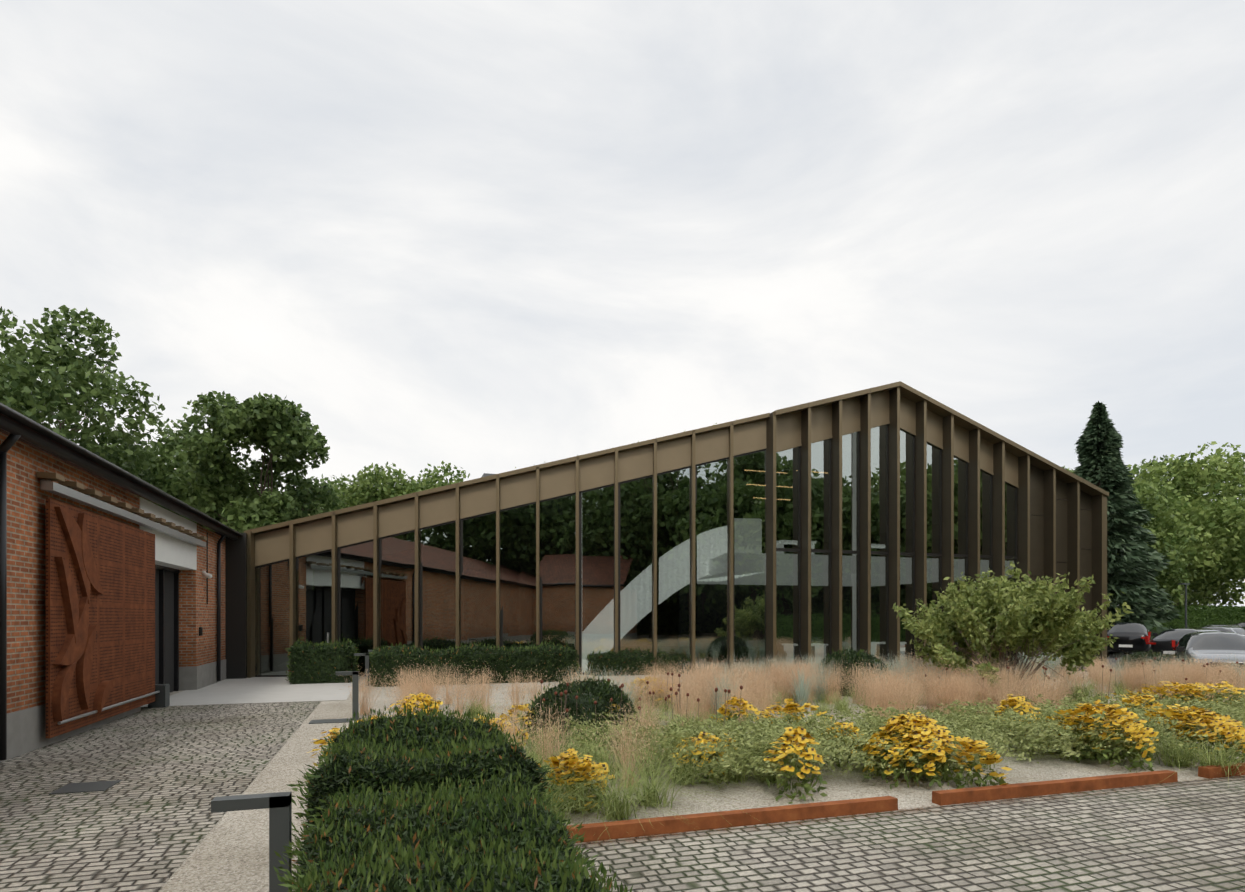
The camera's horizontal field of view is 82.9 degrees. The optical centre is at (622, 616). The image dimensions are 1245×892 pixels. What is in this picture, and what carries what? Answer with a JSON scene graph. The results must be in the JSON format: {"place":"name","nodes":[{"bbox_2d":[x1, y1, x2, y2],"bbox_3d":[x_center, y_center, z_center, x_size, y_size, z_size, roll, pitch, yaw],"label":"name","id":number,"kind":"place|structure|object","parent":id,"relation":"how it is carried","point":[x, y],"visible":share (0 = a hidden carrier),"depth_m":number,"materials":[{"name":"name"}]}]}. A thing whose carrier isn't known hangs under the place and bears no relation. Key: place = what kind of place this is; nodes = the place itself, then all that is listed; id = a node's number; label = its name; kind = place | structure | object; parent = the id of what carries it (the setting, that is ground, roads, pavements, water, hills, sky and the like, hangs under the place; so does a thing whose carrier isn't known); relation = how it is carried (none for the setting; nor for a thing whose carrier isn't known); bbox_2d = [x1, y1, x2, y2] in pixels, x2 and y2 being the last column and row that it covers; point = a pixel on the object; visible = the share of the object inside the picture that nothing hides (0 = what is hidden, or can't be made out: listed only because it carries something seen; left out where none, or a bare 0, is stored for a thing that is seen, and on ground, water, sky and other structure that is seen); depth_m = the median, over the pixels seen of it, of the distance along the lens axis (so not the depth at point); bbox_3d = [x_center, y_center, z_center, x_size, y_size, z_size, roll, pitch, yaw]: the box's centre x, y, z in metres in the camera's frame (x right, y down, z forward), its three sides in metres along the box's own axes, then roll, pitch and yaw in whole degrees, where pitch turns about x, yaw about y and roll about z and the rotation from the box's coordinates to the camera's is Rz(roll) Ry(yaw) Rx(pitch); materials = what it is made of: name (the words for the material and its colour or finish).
{"place":"outdoors","nodes":[
{"label":"outdoors","id":0,"kind":"place"},
{"bbox_2d":[155,569,173,691],"bbox_3d":[-9.701,0.303,14.370,0.060,2.780,3.800,0,0,-18],"label":"door","id":1,"kind":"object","parent":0,"point":[169,628],"visible":0.1,"depth_m":15.61,"materials":[{"name":"black glass"}]},
{"bbox_2d":[0,0,1244,608],"label":"sky","id":2,"kind":"structure","parent":0,"point":[479,237],"materials":[{"name":"white"}]},
{"bbox_2d":[158,666,1244,891],"bbox_3d":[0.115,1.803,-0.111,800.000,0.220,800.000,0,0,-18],"label":"ground","id":3,"kind":"structure","parent":0,"point":[229,852],"depth_m":7.00,"materials":[{"name":"grey concrete"}]},
{"bbox_2d":[0,305,165,500],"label":"tree","id":4,"kind":"object","parent":3,"relation":"on","point":[28,394],"visible":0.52,"depth_m":29.43,"materials":[{"name":"green plant"}]},
{"bbox_2d":[0,403,242,760],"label":"gutters and downpipes","id":5,"kind":"structure","parent":3,"relation":"on","point":[16,431],"depth_m":8.81,"materials":[{"name":"black metal"}]},
{"bbox_2d":[102,418,228,531],"bbox_3d":[-26.685,-4.976,41.500,9.598,13.443,9.285,0,0,-18],"label":"tree","id":6,"kind":"object","parent":3,"relation":"on","point":[169,449],"visible":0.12,"depth_m":39.47,"materials":[{"name":"green plant"}]},
{"bbox_2d":[138,446,316,531],"bbox_3d":[-21.902,-4.105,39.528,10.024,11.637,10.019,0,0,-18],"label":"tree","id":7,"kind":"object","parent":3,"relation":"on","point":[219,502],"visible":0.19,"depth_m":36.94,"materials":[{"name":"green plant"}]},
{"bbox_2d":[215,532,246,678],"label":"wall","id":8,"kind":"structure","parent":3,"relation":"on","point":[236,607],"depth_m":19.25,"materials":[{"name":"black"}]},
{"bbox_2d":[141,676,359,706],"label":"concrete pavement","id":9,"kind":"structure","parent":3,"relation":"on","point":[256,690],"depth_m":15.73,"materials":[{"name":"concrete"}]},
{"bbox_2d":[211,792,291,891],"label":"bollard light","id":10,"kind":"object","parent":3,"relation":"on","point":[278,805],"visible":1,"depth_m":3.50,"materials":[{"name":"grey metal"}]},
{"bbox_2d":[181,391,343,532],"bbox_3d":[-18.140,-4.842,35.654,7.457,13.102,6.877,0,0,-18],"label":"tree","id":11,"kind":"object","parent":3,"relation":"on","point":[277,426],"visible":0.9,"depth_m":34.64,"materials":[{"name":"green plant"}]},
{"bbox_2d":[283,636,360,683],"bbox_3d":[-7.904,1.115,18.623,1.880,1.250,1.947,0,0,-18],"label":"yew hedge","id":12,"kind":"object","parent":3,"relation":"on","point":[322,662],"visible":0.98,"depth_m":17.92,"materials":[{"name":"green plant"}]},
{"bbox_2d":[307,726,339,773],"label":"rudbeckia","id":13,"kind":"object","parent":3,"relation":"on","point":[323,741],"visible":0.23,"depth_m":7.19,"materials":[{"name":"yellow plant"}]},
{"bbox_2d":[305,474,357,514],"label":"tree","id":14,"kind":"object","parent":3,"relation":"on","point":[328,483],"visible":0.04,"depth_m":46.91,"materials":[{"name":"green plant"}]},
{"bbox_2d":[336,671,358,720],"bbox_3d":[-4.503,1.293,11.533,0.345,0.800,0.090,0,0,-18],"label":"bollard light","id":15,"kind":"object","parent":3,"relation":"on","point":[355,691],"visible":0.88,"depth_m":11.53,"materials":[{"name":"grey metal"}]},
{"bbox_2d":[354,653,368,685],"bbox_3d":[-6.410,1.293,17.327,0.345,0.800,0.090,0,0,-18],"label":"bollard light","id":16,"kind":"object","parent":3,"relation":"on","point":[366,655],"visible":0.9,"depth_m":17.32,"materials":[{"name":"grey metal"}]},
{"bbox_2d":[326,461,469,510],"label":"tree","id":17,"kind":"object","parent":3,"relation":"on","point":[371,488],"visible":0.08,"depth_m":42.22,"materials":[{"name":"green plant"}]},
{"bbox_2d":[384,692,442,716],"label":"rudbeckia","id":18,"kind":"object","parent":3,"relation":"on","point":[413,699],"visible":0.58,"depth_m":10.24,"materials":[{"name":"yellow plant"}]},
{"bbox_2d":[288,701,561,891],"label":"yew hedge","id":19,"kind":"object","parent":3,"relation":"on","point":[421,746],"visible":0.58,"depth_m":4.37,"materials":[{"name":"green plant"}]},
{"bbox_2d":[273,760,642,891],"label":"yew hedge","id":20,"kind":"object","parent":3,"relation":"on","point":[510,833],"visible":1,"depth_m":2.89,"materials":[{"name":"green plant"}]},
{"bbox_2d":[367,640,581,686],"bbox_3d":[-3.780,1.175,18.358,5.490,1.137,1.684,0,0,-18],"label":"yew hedge","id":21,"kind":"object","parent":3,"relation":"on","point":[551,659],"visible":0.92,"depth_m":17.85,"materials":[{"name":"green plant"}]},
{"bbox_2d":[473,714,528,750],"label":"rudbeckia","id":22,"kind":"object","parent":3,"relation":"on","point":[505,725],"visible":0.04,"depth_m":8.23,"materials":[{"name":"yellow plant"}]},
{"bbox_2d":[500,704,534,743],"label":"rudbeckia","id":23,"kind":"object","parent":3,"relation":"on","point":[524,707],"visible":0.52,"depth_m":9.39,"materials":[{"name":"yellow plant"}]},
{"bbox_2d":[536,747,614,812],"bbox_3d":[-0.390,1.449,6.326,0.636,0.551,0.769,0,0,38],"label":"rudbeckia","id":24,"kind":"object","parent":3,"relation":"on","point":[571,759],"visible":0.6,"depth_m":6.20,"materials":[{"name":"yellow plant"}]},
{"bbox_2d":[521,675,637,747],"bbox_3d":[-0.607,1.241,9.642,1.648,0.964,1.636,0,0,-18],"label":"yew mound","id":25,"kind":"object","parent":3,"relation":"on","point":[589,691],"visible":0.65,"depth_m":9.23,"materials":[{"name":"green plant"}]},
{"bbox_2d":[605,704,635,725],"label":"rudbeckia","id":26,"kind":"object","parent":3,"relation":"on","point":[618,711],"visible":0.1,"depth_m":9.46,"materials":[{"name":"green plant"}]},
{"bbox_2d":[0,701,1244,891],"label":"cobble paving","id":27,"kind":"structure","parent":3,"relation":"on","point":[149,821],"depth_m":5.45,"materials":[{"name":"grey stone"}]},
{"bbox_2d":[0,432,224,712],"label":"brick walls","id":28,"kind":"structure","parent":27,"relation":"on","point":[26,591],"depth_m":9.09,"materials":[{"name":"brown brick"}]},
{"bbox_2d":[0,414,230,532],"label":"tile roof","id":29,"kind":"structure","parent":28,"relation":"on","point":[54,455],"depth_m":14.04,"materials":[{"name":"black tile"}]},
{"bbox_2d":[40,479,205,724],"bbox_3d":[-8.589,-0.186,12.706,0.212,3.202,7.750,0,0,-18],"label":"sliding door rail","id":30,"kind":"object","parent":28,"relation":"attached to","point":[48,485],"depth_m":10.88,"materials":[{"name":"grey metal"}]},
{"bbox_2d":[46,498,154,737],"bbox_3d":[-8.038,0.018,11.066,0.050,3.090,4.190,0,0,-18],"label":"sliding door","id":31,"kind":"structure","parent":30,"relation":"attached to","point":[122,612],"depth_m":11.01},
{"bbox_2d":[52,507,116,721],"bbox_3d":[-7.637,-0.022,10.071,0.098,2.870,1.950,0,0,-18],"label":"wall sculpture","id":32,"kind":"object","parent":31,"relation":"attached to","point":[77,650],"depth_m":9.75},
{"bbox_2d":[36,472,206,539],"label":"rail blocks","id":33,"kind":"structure","parent":30,"relation":"on","point":[78,486],"depth_m":10.91,"materials":[{"name":"grey metal"}]},
{"bbox_2d":[155,564,179,690],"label":"opening frames","id":34,"kind":"structure","parent":28,"relation":"attached to","point":[162,569],"depth_m":15.48,"materials":[{"name":"black metal"}]},
{"bbox_2d":[139,497,196,569],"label":"lintel","id":35,"kind":"structure","parent":28,"relation":"attached to","point":[173,552],"depth_m":14.54,"materials":[{"name":"paint"}]},
{"bbox_2d":[199,627,202,635],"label":"wall switches","id":36,"kind":"object","parent":28,"relation":"attached to","point":[200,631],"depth_m":16.61,"materials":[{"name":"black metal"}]},
{"bbox_2d":[202,571,211,577],"bbox_3d":[-9.935,-1.014,16.850,0.281,0.187,0.100,0,0,22],"label":"security camera","id":37,"kind":"object","parent":28,"relation":"attached to","point":[205,574],"visible":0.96,"depth_m":16.82,"materials":[{"name":"white paint"}]},
{"bbox_2d":[0,659,225,762],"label":"concrete plinth","id":38,"kind":"structure","parent":27,"relation":"on","point":[26,730],"depth_m":9.15,"materials":[{"name":"grey concrete"}]},
{"bbox_2d":[148,684,169,707],"bbox_3d":[-8.707,1.483,13.246,0.280,0.420,0.270,0,0,-18],"label":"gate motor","id":39,"kind":"object","parent":27,"relation":"on","point":[162,698],"visible":0.71,"depth_m":13.15,"materials":[{"name":"grey metal"}]},
{"bbox_2d":[49,718,350,794],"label":"drain covers","id":40,"kind":"object","parent":27,"relation":"on","point":[96,786],"visible":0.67,"depth_m":7.03,"materials":[{"name":"grey metal"}]},
{"bbox_2d":[585,648,701,675],"bbox_3d":[2.004,1.282,21.459,6.532,0.926,1.399,0,0,-18],"label":"hedge","id":41,"kind":"object","parent":3,"relation":"on","point":[620,661],"visible":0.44,"depth_m":20.46,"materials":[{"name":"green plant"}]},
{"bbox_2d":[624,677,676,708],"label":"rudbeckia","id":42,"kind":"object","parent":3,"relation":"on","point":[644,679],"visible":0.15,"depth_m":13.20,"materials":[{"name":"yellow plant"}]},
{"bbox_2d":[244,381,1108,677],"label":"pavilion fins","id":43,"kind":"object","parent":3,"relation":"on","point":[822,527],"visible":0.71,"depth_m":20.96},
{"bbox_2d":[672,732,735,785],"bbox_3d":[0.879,1.460,7.397,0.871,0.505,0.580,0,0,-41],"label":"rudbeckia","id":44,"kind":"object","parent":3,"relation":"on","point":[698,741],"visible":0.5,"depth_m":7.22,"materials":[{"name":"yellow plant"}]},
{"bbox_2d":[710,696,759,730],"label":"rudbeckia","id":45,"kind":"object","parent":3,"relation":"on","point":[734,700],"visible":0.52,"depth_m":9.47,"materials":[{"name":"yellow plant"}]},
{"bbox_2d":[336,649,1244,788],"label":"hair grass panicles","id":46,"kind":"object","parent":3,"relation":"on","point":[957,687],"visible":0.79,"depth_m":12.04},
{"bbox_2d":[763,724,827,802],"bbox_3d":[1.618,1.366,6.659,0.603,0.714,0.638,0,0,-18],"label":"rudbeckia","id":47,"kind":"object","parent":3,"relation":"on","point":[786,749],"visible":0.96,"depth_m":6.56,"materials":[{"name":"yellow plant"}]},
{"bbox_2d":[759,697,832,734],"bbox_3d":[2.251,1.406,9.459,1.152,0.629,0.697,0,0,44],"label":"rudbeckia","id":48,"kind":"object","parent":3,"relation":"on","point":[790,707],"visible":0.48,"depth_m":9.48,"materials":[{"name":"yellow plant"}]},
{"bbox_2d":[359,670,1244,786],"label":"flowering plants","id":49,"kind":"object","parent":3,"relation":"on","point":[921,702],"depth_m":12.49,"materials":[{"name":"plant"}]},
{"bbox_2d":[441,676,1240,795],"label":"flowers","id":50,"kind":"object","parent":3,"relation":"on","point":[840,704],"visible":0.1,"depth_m":11.95,"materials":[{"name":"plant"}]},
{"bbox_2d":[819,721,866,771],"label":"rudbeckia","id":51,"kind":"object","parent":3,"relation":"on","point":[852,727],"visible":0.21,"depth_m":7.92,"materials":[{"name":"yellow plant"}]},
{"bbox_2d":[818,647,891,695],"bbox_3d":[5.098,1.176,15.575,1.578,1.118,1.621,0,0,-18],"label":"yew mound","id":52,"kind":"object","parent":3,"relation":"on","point":[849,657],"visible":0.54,"depth_m":15.22,"materials":[{"name":"green plant"}]},
{"bbox_2d":[507,698,1244,857],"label":"green grass tufts","id":53,"kind":"object","parent":3,"relation":"on","point":[649,793],"visible":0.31,"depth_m":6.87,"materials":[{"name":"green plant"}]},
{"bbox_2d":[511,687,1244,789],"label":"plants","id":54,"kind":"object","parent":3,"relation":"on","point":[978,727],"visible":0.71,"depth_m":8.10,"materials":[{"name":"green plant"}]},
{"bbox_2d":[538,660,1237,760],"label":"coneflower stems","id":55,"kind":"object","parent":3,"relation":"on","point":[740,701],"visible":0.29,"depth_m":9.05,"materials":[{"name":"green plant"}]},
{"bbox_2d":[540,657,1237,711],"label":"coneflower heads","id":56,"kind":"object","parent":55,"relation":"on","point":[671,689],"visible":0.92,"depth_m":9.19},
{"bbox_2d":[559,649,1244,716],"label":"blue grass","id":57,"kind":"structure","parent":3,"relation":"on","point":[802,693],"depth_m":14.03,"materials":[{"name":"plant"}]},
{"bbox_2d":[565,762,1244,842],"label":"corten edging","id":58,"kind":"object","parent":3,"relation":"on","point":[693,822],"visible":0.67,"depth_m":6.04,"materials":[{"name":"brown metal"}]},
{"bbox_2d":[861,711,954,788],"bbox_3d":[3.150,1.372,7.613,0.826,0.729,1.881,0,0,34],"label":"rudbeckia","id":59,"kind":"object","parent":3,"relation":"on","point":[923,729],"visible":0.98,"depth_m":7.17,"materials":[{"name":"yellow plant"}]},
{"bbox_2d":[927,736,1011,788],"bbox_3d":[3.484,1.462,6.992,0.590,0.540,0.762,0,0,-18],"label":"rudbeckia","id":60,"kind":"object","parent":3,"relation":"on","point":[973,747],"visible":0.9,"depth_m":6.98,"materials":[{"name":"yellow plant"}]},
{"bbox_2d":[892,559,1133,705],"bbox_3d":[7.552,0.340,13.869,3.946,3.119,3.663,0,0,0],"label":"leafy shrub","id":61,"kind":"object","parent":3,"relation":"on","point":[990,619],"visible":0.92,"depth_m":13.30,"materials":[{"name":"green plant"}]},
{"bbox_2d":[990,694,1040,743],"bbox_3d":[5.347,1.375,9.546,0.654,0.701,1.491,0,0,29],"label":"rudbeckia","id":62,"kind":"object","parent":3,"relation":"on","point":[1017,701],"visible":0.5,"depth_m":9.44,"materials":[{"name":"yellow plant"}]},
{"bbox_2d":[1039,699,1158,772],"bbox_3d":[5.568,1.343,8.248,0.909,0.768,1.507,0,0,-18],"label":"rudbeckia","id":63,"kind":"object","parent":3,"relation":"on","point":[1137,731],"visible":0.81,"depth_m":7.99,"materials":[{"name":"yellow plant"}]},
{"bbox_2d":[983,652,1244,692],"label":"hair grass panicles","id":64,"kind":"object","parent":3,"relation":"on","point":[1096,664],"visible":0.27,"depth_m":16.66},
{"bbox_2d":[1120,693,1165,727],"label":"rudbeckia","id":65,"kind":"object","parent":3,"relation":"on","point":[1136,700],"visible":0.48,"depth_m":10.45,"materials":[{"name":"yellow plant"}]},
{"bbox_2d":[1105,680,1244,709],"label":"rudbeckia","id":66,"kind":"object","parent":3,"relation":"on","point":[1193,688],"visible":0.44,"depth_m":11.60,"materials":[{"name":"yellow plant"}]},
{"bbox_2d":[1137,703,1244,765],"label":"rudbeckia","id":67,"kind":"object","parent":3,"relation":"on","point":[1224,724],"visible":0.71,"depth_m":8.24,"materials":[{"name":"yellow plant"}]},
{"bbox_2d":[1047,652,1151,672],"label":"parking asphalt","id":68,"kind":"structure","parent":0,"point":[1113,660],"depth_m":32.46,"materials":[{"name":"grey asphalt"}]},
{"bbox_2d":[1072,400,1173,637],"bbox_3d":[25.702,-4.987,38.240,8.608,13.360,8.892,0,0,-18],"label":"spruce","id":69,"kind":"object","parent":68,"relation":"on","point":[1099,442],"visible":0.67,"depth_m":36.91,"materials":[{"name":"green plant"}]},
{"bbox_2d":[1107,622,1157,656],"bbox_3d":[24.605,1.079,34.303,2.240,1.678,4.715,0,0,38],"label":"black suv","id":70,"kind":"object","parent":68,"relation":"on","point":[1131,636],"visible":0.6,"depth_m":32.57,"materials":[{"name":"black paint"}]},
{"bbox_2d":[1116,649,1174,669],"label":"ornamental grass","id":71,"kind":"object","parent":68,"relation":"on","point":[1134,656],"depth_m":22.33,"materials":[{"name":"green plant"}]},
{"bbox_2d":[1107,477,1196,607],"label":"tree","id":72,"kind":"object","parent":68,"relation":"on","point":[1169,543],"visible":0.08,"depth_m":43.64,"materials":[{"name":"green plant"}]},
{"bbox_2d":[1109,605,1244,633],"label":"hedge","id":73,"kind":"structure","parent":68,"relation":"on","point":[1198,617],"depth_m":44.58,"materials":[{"name":"green plant"}]},
{"bbox_2d":[1119,441,1244,608],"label":"tree","id":74,"kind":"object","parent":68,"relation":"on","point":[1208,518],"visible":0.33,"depth_m":49.44,"materials":[{"name":"green plant"}]},
{"bbox_2d":[1145,628,1221,654],"bbox_3d":[22.426,1.174,27.397,4.585,1.488,2.160,0,0,-30],"label":"car","id":75,"kind":"object","parent":68,"relation":"on","point":[1160,642],"visible":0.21,"depth_m":26.58,"materials":[{"name":"grey paint"}]},
{"bbox_2d":[1178,583,1189,627],"bbox_3d":[30.508,0.038,38.317,0.600,3.750,0.200,0,0,-18],"label":"lamp post","id":76,"kind":"object","parent":68,"relation":"on","point":[1185,584],"visible":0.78,"depth_m":38.32,"materials":[{"name":"grey metal"}]},
{"bbox_2d":[1127,455,1244,605],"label":"tree","id":77,"kind":"object","parent":68,"relation":"on","point":[1161,458],"depth_m":60.10,"materials":[{"name":"green plant"}]},
{"bbox_2d":[1171,631,1244,679],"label":"grey hatchback car","id":78,"kind":"object","parent":68,"relation":"on","point":[1214,645],"visible":0.52,"depth_m":19.86,"materials":[{"name":"grey paint"}]},
{"bbox_2d":[1201,624,1244,628],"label":"silver car","id":79,"kind":"object","parent":68,"relation":"on","point":[1225,625],"visible":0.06,"depth_m":36.26,"materials":[{"name":"grey paint"}]},
{"bbox_2d":[1202,626,1244,634],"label":"grey car","id":80,"kind":"object","parent":68,"relation":"on","point":[1237,630],"visible":0.15,"depth_m":31.69,"materials":[{"name":"grey paint"}]},
{"bbox_2d":[1234,622,1244,626],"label":"black car","id":81,"kind":"object","parent":68,"relation":"on","point":[1242,624],"visible":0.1,"depth_m":39.24,"materials":[{"name":"black paint"}]},
{"bbox_2d":[1090,457,1180,634],"bbox_3d":[28.086,-4.600,40.948,7.276,12.587,7.287,0,0,-18],"label":"tree","id":82,"kind":"object","parent":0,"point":[1142,534],"visible":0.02,"depth_m":39.21,"materials":[{"name":"green plant"}]}
]}

